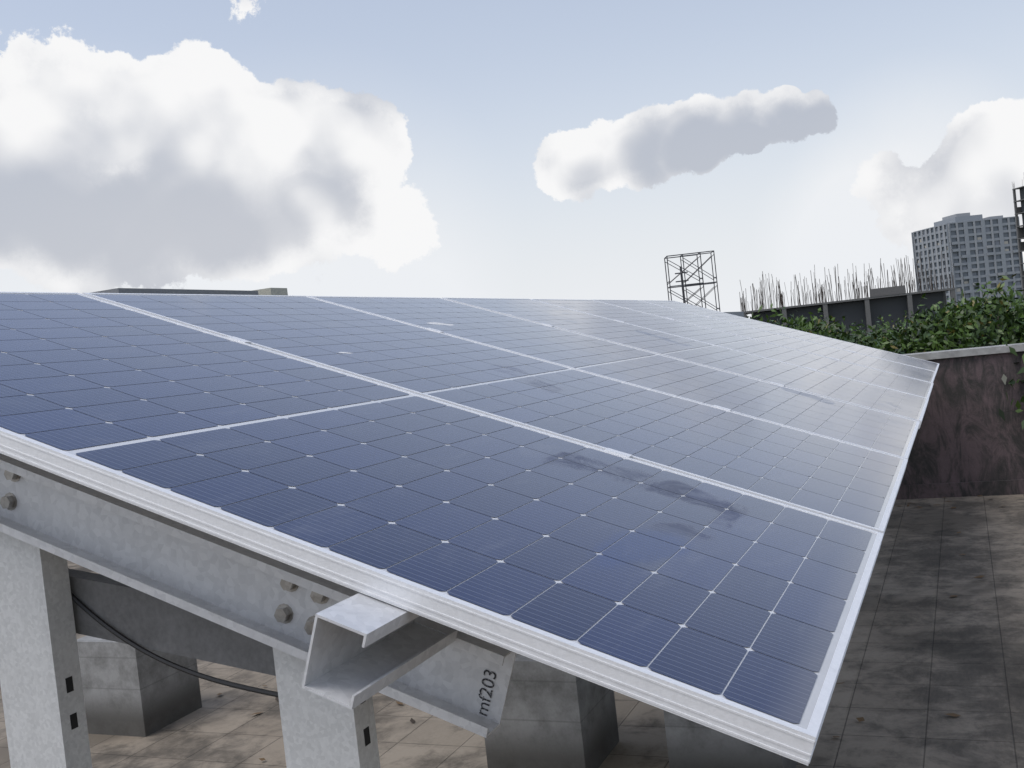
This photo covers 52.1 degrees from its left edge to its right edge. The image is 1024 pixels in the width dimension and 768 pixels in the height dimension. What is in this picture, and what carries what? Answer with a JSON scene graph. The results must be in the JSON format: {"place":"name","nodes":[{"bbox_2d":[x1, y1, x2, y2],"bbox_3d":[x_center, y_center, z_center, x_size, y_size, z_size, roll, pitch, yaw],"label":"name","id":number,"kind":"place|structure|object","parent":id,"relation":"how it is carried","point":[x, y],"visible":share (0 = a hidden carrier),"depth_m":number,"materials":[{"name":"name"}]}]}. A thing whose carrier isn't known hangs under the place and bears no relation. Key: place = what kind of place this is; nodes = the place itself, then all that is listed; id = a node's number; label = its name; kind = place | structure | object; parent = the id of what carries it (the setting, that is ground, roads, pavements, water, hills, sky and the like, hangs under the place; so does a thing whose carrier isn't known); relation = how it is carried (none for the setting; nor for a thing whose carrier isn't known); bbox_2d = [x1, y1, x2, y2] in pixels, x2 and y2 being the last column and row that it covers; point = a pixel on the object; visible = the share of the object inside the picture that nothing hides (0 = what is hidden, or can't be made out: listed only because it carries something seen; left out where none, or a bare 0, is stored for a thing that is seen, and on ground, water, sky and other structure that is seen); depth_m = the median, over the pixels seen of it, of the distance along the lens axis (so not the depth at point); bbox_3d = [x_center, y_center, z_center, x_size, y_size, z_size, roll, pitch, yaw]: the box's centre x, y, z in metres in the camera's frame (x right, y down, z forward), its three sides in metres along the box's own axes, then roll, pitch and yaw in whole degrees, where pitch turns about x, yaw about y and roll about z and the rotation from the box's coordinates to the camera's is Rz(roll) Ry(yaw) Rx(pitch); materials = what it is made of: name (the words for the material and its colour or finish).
{"place":"outdoors","nodes":[
{"label":"outdoors","id":0,"kind":"place"},
{"bbox_2d":[0,532,91,767],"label":"post","id":1,"kind":"object","parent":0,"point":[43,700],"visible":0.74,"depth_m":1.98,"materials":[{"name":"grey metal"}]},
{"bbox_2d":[68,568,275,675],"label":"support beam","id":2,"kind":"structure","parent":1,"relation":"attached to","point":[143,619],"depth_m":1.95,"materials":[{"name":"metal"}]},
{"bbox_2d":[71,592,277,696],"bbox_3d":[-0.652,0.439,1.934,0.584,0.276,0.009,-6,2,23],"label":"cable","id":3,"kind":"object","parent":1,"relation":"attached to","point":[95,617],"visible":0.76,"depth_m":1.93,"materials":[{"name":"black rubber"}]},
{"bbox_2d":[0,453,515,737],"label":"rafter","id":4,"kind":"object","parent":1,"relation":"on","point":[227,584],"visible":0.83,"depth_m":1.76,"materials":[{"name":"metal"}]},
{"bbox_2d":[0,470,328,634],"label":"bolts","id":5,"kind":"object","parent":4,"relation":"attached to","point":[283,611],"visible":0.68,"depth_m":1.72,"materials":[{"name":"grey metal"}]},
{"bbox_2d":[302,593,457,709],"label":"purlins","id":6,"kind":"object","parent":4,"relation":"on","point":[363,647],"visible":0.26,"depth_m":1.36,"materials":[{"name":"metal"}]},
{"bbox_2d":[0,292,883,765],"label":"solar panel","id":7,"kind":"object","parent":6,"relation":"on","point":[732,612],"visible":1,"depth_m":1.72,"materials":[{"name":"glass"}]},
{"bbox_2d":[227,316,853,457],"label":"panel clamps","id":8,"kind":"object","parent":6,"relation":"attached to","point":[607,449],"visible":0.32,"depth_m":2.85,"materials":[{"name":"metal"}]},
{"bbox_2d":[82,293,907,535],"bbox_3d":[-0.012,0.001,3.164,2.279,0.035,1.134,16,10,21],"label":"solar panel","id":9,"kind":"object","parent":8,"relation":"attached to","point":[853,484],"visible":0.94,"depth_m":3.00,"materials":[{"name":"glass"}]},
{"bbox_2d":[308,296,919,458],"bbox_3d":[0.438,-0.078,4.224,2.279,0.035,1.134,16,10,21],"label":"solar panel","id":10,"kind":"object","parent":8,"relation":"attached to","point":[883,432],"visible":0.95,"depth_m":4.11,"materials":[{"name":"glass"}]},
{"bbox_2d":[442,298,928,428],"bbox_3d":[0.895,-0.159,5.280,2.279,0.035,1.134,16,10,21],"label":"solar panel","id":11,"kind":"object","parent":8,"relation":"attached to","point":[869,396],"visible":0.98,"depth_m":5.17,"materials":[{"name":"glass"}]},
{"bbox_2d":[532,299,933,397],"bbox_3d":[1.345,-0.238,6.340,2.279,0.035,1.134,16,10,21],"label":"solar panel","id":12,"kind":"object","parent":8,"relation":"attached to","point":[905,384],"visible":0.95,"depth_m":6.28,"materials":[{"name":"glass"}]},
{"bbox_2d":[594,300,935,382],"bbox_3d":[1.792,-0.320,7.401,2.279,0.035,1.134,16,10,21],"label":"solar panel","id":13,"kind":"object","parent":8,"relation":"attached to","point":[926,375],"visible":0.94,"depth_m":7.33,"materials":[{"name":"glass"}]},
{"bbox_2d":[639,300,938,373],"bbox_3d":[2.245,-0.400,8.459,2.279,0.035,1.134,16,10,21],"label":"solar panel","id":14,"kind":"object","parent":8,"relation":"attached to","point":[835,343],"visible":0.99,"depth_m":8.41,"materials":[{"name":"glass"}]},
{"bbox_2d":[479,670,495,715],"bbox_3d":[-0.040,0.469,1.592,0.021,0.072,0.001,16,10,21],"label":"handwritten marking","id":15,"kind":"object","parent":4,"relation":"attached to","point":[490,694],"visible":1,"depth_m":1.59,"materials":[{"name":"grey paint"}]},
{"bbox_2d":[91,288,257,294],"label":"roof","id":16,"kind":"structure","parent":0,"point":[173,291],"depth_m":39.61,"materials":[{"name":"grey concrete"}]},
{"bbox_2d":[252,288,287,294],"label":"tank building","id":17,"kind":"structure","parent":0,"point":[274,291],"depth_m":67.33,"materials":[{"name":"concrete"}]},
{"bbox_2d":[273,648,380,767],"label":"post","id":18,"kind":"object","parent":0,"point":[318,731],"visible":0.53,"depth_m":1.73,"materials":[{"name":"grey metal"}]},
{"bbox_2d":[0,494,1023,767],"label":"roof terrace","id":19,"kind":"structure","parent":0,"point":[924,654],"depth_m":4.77,"materials":[{"name":"grey concrete"}]},
{"bbox_2d":[0,0,1023,318],"label":"sky","id":20,"kind":"structure","parent":0,"point":[511,149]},
{"bbox_2d":[664,250,719,310],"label":"scaffold towers","id":21,"kind":"structure","parent":0,"point":[682,281],"depth_m":61.77,"materials":[{"name":"grey metal"}]},
{"bbox_2d":[724,312,743,316],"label":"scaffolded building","id":22,"kind":"structure","parent":0,"point":[741,314],"depth_m":66.77,"materials":[{"name":"grey concrete"}]},
{"bbox_2d":[896,351,1023,499],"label":"parapet wall","id":23,"kind":"structure","parent":0,"point":[968,441],"depth_m":8.72,"materials":[{"name":"brown concrete"}]},
{"bbox_2d":[901,343,1023,359],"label":"parapet coping","id":24,"kind":"object","parent":23,"relation":"on","point":[995,349],"depth_m":8.69,"materials":[{"name":"grey concrete"}]},
{"bbox_2d":[999,339,1023,429],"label":"vine","id":25,"kind":"object","parent":23,"relation":"attached to","point":[1011,382],"visible":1,"depth_m":8.50,"materials":[{"name":"green plant"}]},
{"label":"ground","id":26,"kind":"structure","parent":0,"visible":0},
{"bbox_2d":[746,303,876,345],"bbox_3d":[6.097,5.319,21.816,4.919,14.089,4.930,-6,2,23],"label":"foliage","id":27,"kind":"object","parent":26,"relation":"on","point":[801,321],"visible":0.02,"depth_m":21.15,"materials":[{"name":"green plant"}]},
{"bbox_2d":[739,251,956,336],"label":"unfinished building","id":28,"kind":"structure","parent":26,"relation":"on","point":[894,301],"depth_m":122.95,"materials":[{"name":"concrete"}]},
{"bbox_2d":[825,319,909,353],"bbox_3d":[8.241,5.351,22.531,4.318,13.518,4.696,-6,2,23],"label":"foliage","id":29,"kind":"object","parent":26,"relation":"on","point":[870,341],"visible":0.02,"depth_m":22.20,"materials":[{"name":"green plant"}]},
{"bbox_2d":[864,308,957,339],"bbox_3d":[16.008,3.962,38.617,7.588,13.703,7.952,-7,2,-33],"label":"foliage","id":30,"kind":"object","parent":26,"relation":"on","point":[900,322],"visible":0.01,"depth_m":38.14,"materials":[{"name":"green plant"}]},
{"bbox_2d":[875,273,1023,353],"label":"hedge","id":31,"kind":"object","parent":26,"relation":"on","point":[993,323],"visible":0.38,"depth_m":20.43,"materials":[{"name":"green plant"}]},
{"bbox_2d":[911,213,1023,318],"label":"apartment tower","id":32,"kind":"structure","parent":26,"relation":"on","point":[980,249],"depth_m":455.89,"materials":[{"name":"grey concrete"}]},
{"bbox_2d":[1012,172,1023,303],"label":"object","id":33,"kind":"structure","parent":26,"relation":"on","point":[1020,228],"depth_m":268.84,"materials":[{"name":"concrete"}]},
{"bbox_3d":[-3.121,8.161,0.290,24.600,11.646,22.200,-6,2,23],"label":"roof","id":34,"kind":"object","parent":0,"visible":0},
{"bbox_2d":[77,636,201,736],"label":"concrete block","id":35,"kind":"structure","parent":34,"relation":"on","point":[128,690],"depth_m":5.00,"materials":[{"name":"grey concrete"}]},
{"bbox_2d":[484,654,618,767],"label":"pedestal","id":36,"kind":"object","parent":34,"relation":"on","point":[552,717],"visible":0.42,"depth_m":3.93,"materials":[{"name":"concrete"}]},
{"bbox_2d":[217,495,1005,760],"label":"leaf litter","id":37,"kind":"object","parent":34,"relation":"on","point":[859,719],"visible":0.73,"depth_m":4.99,"materials":[{"name":"brown plant"}]},
{"bbox_2d":[663,710,797,767],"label":"pedestal","id":38,"kind":"object","parent":34,"relation":"on","point":[691,744],"visible":0.13,"depth_m":3.67,"materials":[{"name":"concrete"}]}
]}

